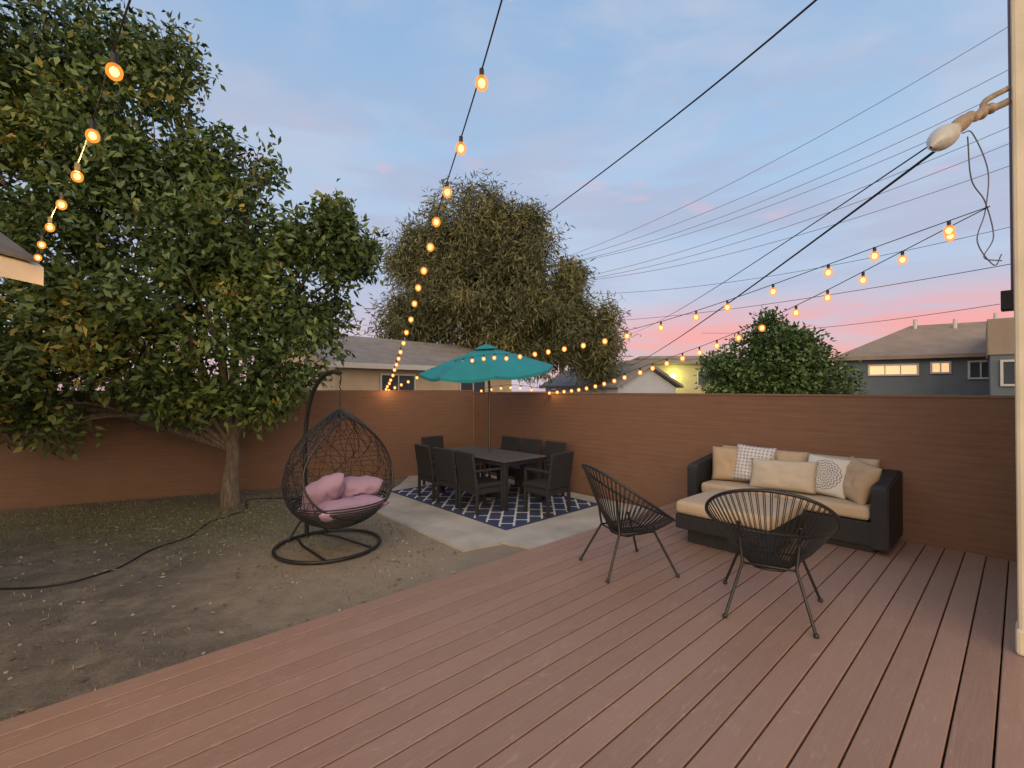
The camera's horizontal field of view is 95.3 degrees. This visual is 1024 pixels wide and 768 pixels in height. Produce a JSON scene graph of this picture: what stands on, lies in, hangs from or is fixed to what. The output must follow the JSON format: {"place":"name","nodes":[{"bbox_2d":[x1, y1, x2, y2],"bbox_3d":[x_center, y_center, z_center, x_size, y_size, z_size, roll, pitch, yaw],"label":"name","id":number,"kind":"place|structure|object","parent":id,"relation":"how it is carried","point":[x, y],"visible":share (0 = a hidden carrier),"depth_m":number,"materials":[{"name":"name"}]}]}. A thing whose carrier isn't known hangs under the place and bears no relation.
{"place":"outdoors","nodes":[
{"label":"outdoors","id":0,"kind":"place"},
{"bbox_2d":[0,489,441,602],"bbox_3d":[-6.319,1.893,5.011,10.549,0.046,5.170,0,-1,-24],"label":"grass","id":1,"kind":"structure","parent":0,"point":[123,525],"depth_m":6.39,"materials":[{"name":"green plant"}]},
{"bbox_2d":[0,391,1006,767],"bbox_3d":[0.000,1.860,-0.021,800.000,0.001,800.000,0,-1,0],"label":"ground","id":2,"kind":"structure","parent":0,"point":[244,615],"depth_m":4.42,"materials":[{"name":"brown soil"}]},
{"bbox_2d":[0,232,43,285],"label":"roof","id":3,"kind":"structure","parent":2,"relation":"on","point":[17,262],"depth_m":3.45,"materials":[{"name":"beige paint"}]},
{"bbox_2d":[34,0,130,260],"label":"string lights","id":4,"kind":"object","parent":3,"relation":"attached to","point":[113,70],"visible":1,"depth_m":1.81,"materials":[{"name":"yellow glass"}]},
{"bbox_2d":[0,498,298,589],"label":"garden hose","id":5,"kind":"object","parent":2,"relation":"on","point":[129,561],"visible":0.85,"depth_m":4.87,"materials":[{"name":"black rubber"}]},
{"bbox_2d":[0,0,392,508],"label":"citrus tree","id":6,"kind":"object","parent":2,"relation":"on","point":[235,266],"visible":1,"depth_m":6.66,"materials":[{"name":"green plant"}]},
{"bbox_2d":[0,489,443,679],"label":"pebbles","id":7,"kind":"object","parent":2,"relation":"on","point":[21,644],"visible":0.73,"depth_m":4.68,"materials":[{"name":"stone"}]},
{"bbox_2d":[0,488,455,712],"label":"leaf litter","id":8,"kind":"object","parent":2,"relation":"on","point":[49,622],"visible":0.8,"depth_m":4.47,"materials":[{"name":"brown plant"}]},
{"bbox_2d":[0,491,460,581],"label":"leaf litter","id":9,"kind":"object","parent":2,"relation":"on","point":[164,528],"visible":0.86,"depth_m":6.27,"materials":[{"name":"brown plant"}]},
{"bbox_2d":[0,390,473,509],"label":"brown privacy fence","id":10,"kind":"object","parent":2,"relation":"on","point":[126,460],"visible":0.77,"depth_m":8.37,"materials":[{"name":"paint"}]},
{"bbox_2d":[384,0,502,390],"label":"string lights","id":11,"kind":"object","parent":10,"relation":"attached to","point":[481,82],"visible":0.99,"depth_m":2.79,"materials":[{"name":"yellow glass"}]},
{"bbox_2d":[388,206,989,389],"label":"string lights","id":12,"kind":"object","parent":10,"relation":"attached to","point":[948,230],"visible":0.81,"depth_m":4.03,"materials":[{"name":"yellow glass"}]},
{"bbox_2d":[271,370,393,564],"bbox_3d":[-2.116,0.872,5.472,1.414,2.078,1.206,-1,-1,41],"label":"hanging egg chair","id":13,"kind":"object","parent":2,"relation":"on","point":[337,502],"visible":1,"depth_m":5.21,"materials":[{"name":"black wicker"}]},
{"bbox_2d":[277,366,511,393],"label":"walls","id":14,"kind":"structure","parent":2,"relation":"on","point":[360,379],"depth_m":14.49,"materials":[{"name":"beige paint"}]},
{"bbox_2d":[272,342,327,367],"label":"gable","id":15,"kind":"structure","parent":14,"relation":"on","point":[314,358],"depth_m":14.91,"materials":[{"name":"beige paint"}]},
{"bbox_2d":[258,336,474,369],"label":"roof","id":16,"kind":"structure","parent":14,"relation":"on","point":[372,350],"depth_m":16.31,"materials":[{"name":"grey"}]},
{"bbox_2d":[329,361,435,369],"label":"fascia","id":17,"kind":"structure","parent":16,"relation":"attached to","point":[377,366],"depth_m":14.16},
{"bbox_2d":[379,373,381,389],"bbox_3d":[-4.110,0.173,14.626,0.060,1.020,0.060,-1,-1,44],"label":"window frame","id":18,"kind":"object","parent":14,"relation":"attached to","point":[380,388],"visible":0.56,"depth_m":14.61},
{"bbox_2d":[382,373,413,375],"bbox_3d":[-3.672,-0.301,15.084,0.061,0.060,1.200,-1,-1,44],"label":"window frame","id":19,"kind":"object","parent":14,"relation":"attached to","point":[398,374],"visible":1,"depth_m":15.08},
{"bbox_2d":[382,375,413,391],"bbox_3d":[-3.689,0.179,15.095,0.020,0.900,1.200,-1,-1,44],"label":"window glass","id":20,"kind":"object","parent":14,"relation":"attached to","point":[403,380],"visible":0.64,"depth_m":15.13,"materials":[{"name":"black glass"}]},
{"bbox_2d":[414,374,415,391],"bbox_3d":[-3.235,0.183,15.532,0.060,1.020,0.060,-1,-1,44],"label":"window frame","id":21,"kind":"object","parent":14,"relation":"attached to","point":[414,382],"visible":0.55,"depth_m":15.50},
{"bbox_2d":[461,381,484,391],"bbox_3d":[-1.466,0.204,17.396,0.020,0.900,1.200,-1,-1,44],"label":"window glass","id":22,"kind":"object","parent":14,"relation":"attached to","point":[478,386],"visible":0.29,"depth_m":17.45,"materials":[{"name":"grey glass"}]},
{"bbox_2d":[354,168,640,392],"bbox_3d":[-0.542,-3.640,21.101,12.586,11.720,6.960,0,-1,0],"label":"pepper tree","id":23,"kind":"object","parent":2,"relation":"on","point":[507,297],"visible":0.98,"depth_m":19.93,"materials":[{"name":"green plant"}]},
{"bbox_2d":[0,502,1023,767],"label":"deck","id":24,"kind":"structure","parent":2,"relation":"on","point":[558,654],"depth_m":2.60,"materials":[{"name":"brown wood"}]},
{"bbox_2d":[579,464,679,583],"bbox_3d":[1.059,1.188,4.242,0.825,0.946,0.879,0,-1,-16],"label":"acapulco chair","id":25,"kind":"object","parent":24,"relation":"on","point":[613,527],"visible":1,"depth_m":4.04,"materials":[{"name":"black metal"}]},
{"bbox_2d":[676,489,802,557],"bbox_3d":[2.383,1.445,4.904,0.940,0.440,0.950,1,-1,-42],"label":"wicker ottoman","id":26,"kind":"object","parent":24,"relation":"on","point":[694,519],"visible":0.66,"depth_m":4.72,"materials":[{"name":"beige fabric"}]},
{"bbox_2d":[705,488,841,638],"bbox_3d":[1.910,1.180,3.464,0.879,0.946,0.825,0,-1,30],"label":"acapulco chair","id":27,"kind":"object","parent":24,"relation":"on","point":[802,553],"visible":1,"depth_m":3.26,"materials":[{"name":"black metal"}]},
{"bbox_2d":[687,443,902,552],"bbox_3d":[3.208,1.211,5.472,0.820,0.920,2.020,1,-1,-42],"label":"wicker sofa","id":28,"kind":"object","parent":24,"relation":"on","point":[862,498],"visible":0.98,"depth_m":5.02,"materials":[{"name":"black wicker"}]},
{"bbox_2d":[1010,0,1023,630],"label":"corner trim","id":29,"kind":"structure","parent":24,"relation":"on","point":[1017,50],"depth_m":2.84,"materials":[{"name":"beige wood"}]},
{"bbox_2d":[926,86,1010,265],"bbox_3d":[2.734,-1.295,2.741,0.824,1.139,0.128,0,-1,-20],"label":"power cable","id":30,"kind":"object","parent":29,"relation":"attached to","point":[943,137],"visible":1,"depth_m":2.71,"materials":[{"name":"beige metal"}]},
{"bbox_2d":[621,147,926,336],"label":"power lines","id":31,"kind":"object","parent":30,"relation":"attached to","point":[816,221],"visible":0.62,"depth_m":4.25,"materials":[{"name":"black metal"}]},
{"bbox_2d":[1015,621,1023,655],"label":"trim foot","id":32,"kind":"object","parent":29,"relation":"attached to","point":[1019,637],"depth_m":2.82},
{"bbox_2d":[539,363,683,394],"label":"white garage","id":33,"kind":"structure","parent":2,"relation":"on","point":[656,380],"depth_m":21.05,"materials":[{"name":"white paint"}]},
{"bbox_2d":[631,151,934,365],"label":"power lines","id":34,"kind":"object","parent":33,"relation":"attached to","point":[884,188],"visible":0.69,"depth_m":4.24,"materials":[{"name":"black metal"}]},
{"bbox_2d":[473,392,1016,572],"bbox_3d":[2.188,1.041,7.225,0.120,1.800,8.920,1,-1,-42],"label":"brown privacy fence","id":35,"kind":"object","parent":2,"relation":"on","point":[952,458],"visible":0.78,"depth_m":5.60,"materials":[{"name":"paint"}]},
{"bbox_2d":[480,385,542,391],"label":"string lights","id":36,"kind":"object","parent":35,"relation":"attached to","point":[520,388],"visible":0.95,"depth_m":9.51,"materials":[{"name":"yellow glass"}]},
{"bbox_2d":[548,207,988,394],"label":"string lights","id":37,"kind":"object","parent":35,"relation":"attached to","point":[902,259],"visible":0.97,"depth_m":3.98,"materials":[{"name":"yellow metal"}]},
{"bbox_2d":[693,305,868,396],"bbox_3d":[6.500,0.056,11.466,4.201,3.964,3.154,0,-1,0],"label":"orange tree","id":38,"kind":"object","parent":2,"relation":"on","point":[799,361],"visible":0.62,"depth_m":10.92,"materials":[{"name":"green plant"}]},
{"bbox_2d":[988,354,1014,398],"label":"walls","id":39,"kind":"structure","parent":2,"relation":"on","point":[995,388],"depth_m":12.82,"materials":[{"name":"grey paint"}]},
{"bbox_2d":[986,317,1013,359],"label":"parapet","id":40,"kind":"structure","parent":39,"relation":"on","point":[999,336],"depth_m":12.75,"materials":[{"name":"beige paint"}]},
{"bbox_2d":[1000,360,1003,385],"bbox_3d":[13.349,-0.298,12.727,0.060,0.720,0.060,-1,-1,45],"label":"window frame","id":41,"kind":"object","parent":39,"relation":"attached to","point":[1001,373],"visible":1,"depth_m":12.71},
{"bbox_2d":[1003,362,1014,383],"bbox_3d":[13.563,-0.300,12.546,0.500,0.600,0.020,-1,-1,45],"label":"window glass","id":42,"kind":"object","parent":39,"relation":"attached to","point":[1008,372],"visible":0.56,"depth_m":12.64,"materials":[{"name":"grey glass"}]},
{"bbox_3d":[5.575,-1.419,1.879,2.000,6.600,4.500,1,-1,-42],"label":"wall","id":43,"kind":"object","parent":2,"relation":"on","visible":0},
{"bbox_2d":[1007,0,1013,289],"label":"downspout","id":44,"kind":"object","parent":43,"relation":"attached to","point":[1010,148],"visible":0.09,"depth_m":3.39,"materials":[{"name":"metal"}]},
{"bbox_2d":[1000,290,1013,311],"bbox_3d":[3.610,-0.602,3.365,0.120,0.140,0.120,1,-1,-42],"label":"junction box","id":45,"kind":"object","parent":44,"relation":"attached to","point":[1007,300],"visible":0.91,"depth_m":3.35,"materials":[{"name":"black metal"}]},
{"bbox_3d":[3.293,-3.094,31.017,2.600,10.800,0.378,0,-1,20],"label":"utility pole","id":46,"kind":"object","parent":2,"relation":"on","visible":0},
{"bbox_2d":[360,0,1009,335],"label":"power lines","id":47,"kind":"object","parent":46,"relation":"attached to","point":[768,40],"visible":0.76,"depth_m":8.16,"materials":[{"name":"black metal"}]},
{"bbox_2d":[558,27,1008,293],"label":"power lines","id":48,"kind":"object","parent":46,"relation":"attached to","point":[807,191],"visible":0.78,"depth_m":19.90,"materials":[{"name":"grey metal"}]},
{"bbox_2d":[0,0,1013,390],"label":"sky","id":49,"kind":"structure","parent":0,"point":[375,96],"materials":[{"name":"blue"}]},
{"bbox_2d":[376,473,648,551],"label":"concrete patio","id":50,"kind":"structure","parent":0,"point":[461,533],"depth_m":6.32,"materials":[{"name":"grey concrete"}]},
{"bbox_2d":[392,483,596,529],"bbox_3d":[-0.380,1.912,7.874,2.020,0.008,3.100,1,-1,-42],"label":"outdoor rug","id":51,"kind":"object","parent":50,"relation":"on","point":[515,515],"visible":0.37,"depth_m":7.25,"materials":[{"name":"blue fabric"}]},
{"bbox_2d":[421,435,443,484],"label":"wicker dining chair","id":52,"kind":"object","parent":51,"relation":"on","point":[434,441],"visible":0.12,"depth_m":9.03,"materials":[{"name":"black wicker"}]},
{"bbox_2d":[414,443,456,501],"bbox_3d":[-1.278,1.453,7.872,0.573,0.902,0.540,1,-1,-40],"label":"wicker dining chair","id":53,"kind":"object","parent":51,"relation":"on","point":[426,468],"visible":0.63,"depth_m":7.69,"materials":[{"name":"black wicker"}]},
{"bbox_2d":[433,447,479,507],"bbox_3d":[-0.884,1.448,7.442,0.540,0.902,0.573,-1,-1,44],"label":"wicker dining chair","id":54,"kind":"object","parent":51,"relation":"on","point":[445,467],"visible":0.64,"depth_m":7.26,"materials":[{"name":"black wicker"}]},
{"bbox_2d":[455,450,502,515],"bbox_3d":[-0.496,1.443,7.018,0.573,0.902,0.540,0,-1,-38],"label":"wicker dining chair","id":55,"kind":"object","parent":51,"relation":"on","point":[470,481],"visible":1,"depth_m":6.88,"materials":[{"name":"black wicker"}]},
{"bbox_2d":[419,340,552,500],"bbox_3d":[-0.420,0.577,7.942,2.135,2.655,2.113,0,-1,13],"label":"patio umbrella","id":56,"kind":"object","parent":51,"relation":"on","point":[489,368],"visible":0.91,"depth_m":7.38,"materials":[{"name":"teal fabric"}]},
{"bbox_2d":[443,446,545,510],"bbox_3d":[-0.401,1.531,7.886,0.894,0.746,1.840,1,-1,-42],"label":"dining table","id":57,"kind":"object","parent":51,"relation":"on","point":[505,459],"visible":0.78,"depth_m":7.43,"materials":[{"name":"black wood"}]},
{"bbox_2d":[481,436,519,485],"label":"wicker dining chair","id":58,"kind":"object","parent":51,"relation":"on","point":[510,443],"visible":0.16,"depth_m":8.88,"materials":[{"name":"black wicker"}]},
{"bbox_2d":[508,438,541,494],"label":"wicker dining chair","id":59,"kind":"object","parent":51,"relation":"on","point":[532,446],"visible":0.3,"depth_m":8.43,"materials":[{"name":"black wicker"}]},
{"bbox_2d":[523,440,566,499],"bbox_3d":[0.564,1.454,7.982,0.573,0.902,0.540,1,-1,-40],"label":"wicker dining chair","id":60,"kind":"object","parent":51,"relation":"on","point":[552,447],"visible":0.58,"depth_m":8.03,"materials":[{"name":"black wicker"}]},
{"bbox_2d":[524,451,573,516],"bbox_3d":[0.547,1.442,6.942,0.540,0.902,0.573,1,-1,-44],"label":"wicker dining chair","id":61,"kind":"object","parent":51,"relation":"on","point":[556,479],"visible":1,"depth_m":6.79,"materials":[{"name":"black wicker"}]},
{"bbox_2d":[632,356,724,359],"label":"roof","id":62,"kind":"structure","parent":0,"point":[665,357],"depth_m":27.55,"materials":[{"name":"grey"}]},
{"bbox_2d":[655,364,707,395],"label":"walls","id":63,"kind":"structure","parent":0,"point":[684,374],"depth_m":27.02,"materials":[{"name":"yellow paint"}]},
{"bbox_2d":[619,360,702,364],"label":"roof","id":64,"kind":"structure","parent":63,"relation":"on","point":[630,362],"depth_m":26.79,"materials":[{"name":"grey"}]},
{"bbox_2d":[698,371,712,384],"bbox_3d":[11.330,-0.340,26.871,1.200,0.800,0.020,0,-1,6],"label":"window glass","id":65,"kind":"object","parent":63,"relation":"attached to","point":[701,382],"visible":0.36,"depth_m":26.90,"materials":[{"name":"grey glass"}]},
{"bbox_2d":[842,357,988,397],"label":"walls","id":66,"kind":"structure","parent":0,"point":[956,381],"depth_m":16.21,"materials":[{"name":"grey paint"}]},
{"bbox_2d":[870,374,916,375],"bbox_3d":[13.585,-0.324,16.661,1.300,0.060,0.060,0,-1,35],"label":"window frame","id":67,"kind":"object","parent":66,"relation":"attached to","point":[892,374],"visible":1,"depth_m":16.64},
{"bbox_2d":[870,363,916,365],"bbox_3d":[13.585,-0.684,16.665,1.300,0.060,0.060,0,-1,35],"label":"window frame","id":68,"kind":"object","parent":66,"relation":"attached to","point":[891,364],"visible":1,"depth_m":16.68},
{"bbox_2d":[870,365,916,373],"bbox_3d":[13.598,-0.504,16.682,1.300,0.300,0.020,0,-1,35],"label":"window glass","id":69,"kind":"object","parent":66,"relation":"attached to","point":[908,369],"visible":1,"depth_m":16.64,"materials":[{"name":"yellow glass"}]},
{"bbox_2d":[833,321,986,364],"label":"hip roof","id":70,"kind":"structure","parent":66,"relation":"on","point":[964,340],"depth_m":16.78,"materials":[{"name":"grey"}]},
{"bbox_2d":[913,313,997,328],"bbox_3d":[16.407,-2.247,17.313,2.320,0.600,0.320,0,-1,35],"label":"vent pipe","id":71,"kind":"object","parent":70,"relation":"on","point":[995,315],"visible":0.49,"depth_m":17.20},
{"bbox_2d":[932,363,948,371],"bbox_3d":[14.638,-0.562,15.954,0.420,0.300,0.021,0,-1,35],"label":"window glass","id":72,"kind":"object","parent":66,"relation":"attached to","point":[936,367],"visible":1,"depth_m":15.95,"materials":[{"name":"yellow glass"}]},
{"bbox_2d":[932,372,948,373],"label":"window frame","id":73,"kind":"object","parent":66,"relation":"attached to","point":[940,372],"visible":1,"depth_m":15.91,"materials":[{"name":"white wood"}]},
{"bbox_2d":[932,361,948,362],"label":"window frame","id":74,"kind":"object","parent":66,"relation":"attached to","point":[941,362],"visible":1,"depth_m":15.90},
{"bbox_2d":[967,361,969,378],"bbox_3d":[15.199,-0.467,15.533,0.060,0.620,0.060,0,-1,35],"label":"window frame","id":75,"kind":"object","parent":66,"relation":"attached to","point":[968,366],"visible":1,"depth_m":15.52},
{"bbox_2d":[970,362,987,376],"bbox_3d":[15.441,-0.468,15.391,0.500,0.500,0.021,0,-1,35],"label":"window glass","id":76,"kind":"object","parent":66,"relation":"attached to","point":[974,369],"visible":0.64,"depth_m":15.41,"materials":[{"name":"black glass"}]},
{"bbox_2d":[970,377,987,378],"bbox_3d":[15.428,-0.188,15.369,0.500,0.060,0.060,0,-1,35],"label":"window frame","id":77,"kind":"object","parent":66,"relation":"attached to","point":[978,377],"visible":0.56,"depth_m":15.37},
{"bbox_2d":[970,360,987,361],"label":"window frame","id":78,"kind":"object","parent":66,"relation":"attached to","point":[979,361],"visible":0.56,"depth_m":15.36,"materials":[{"name":"grey wood"}]}
]}

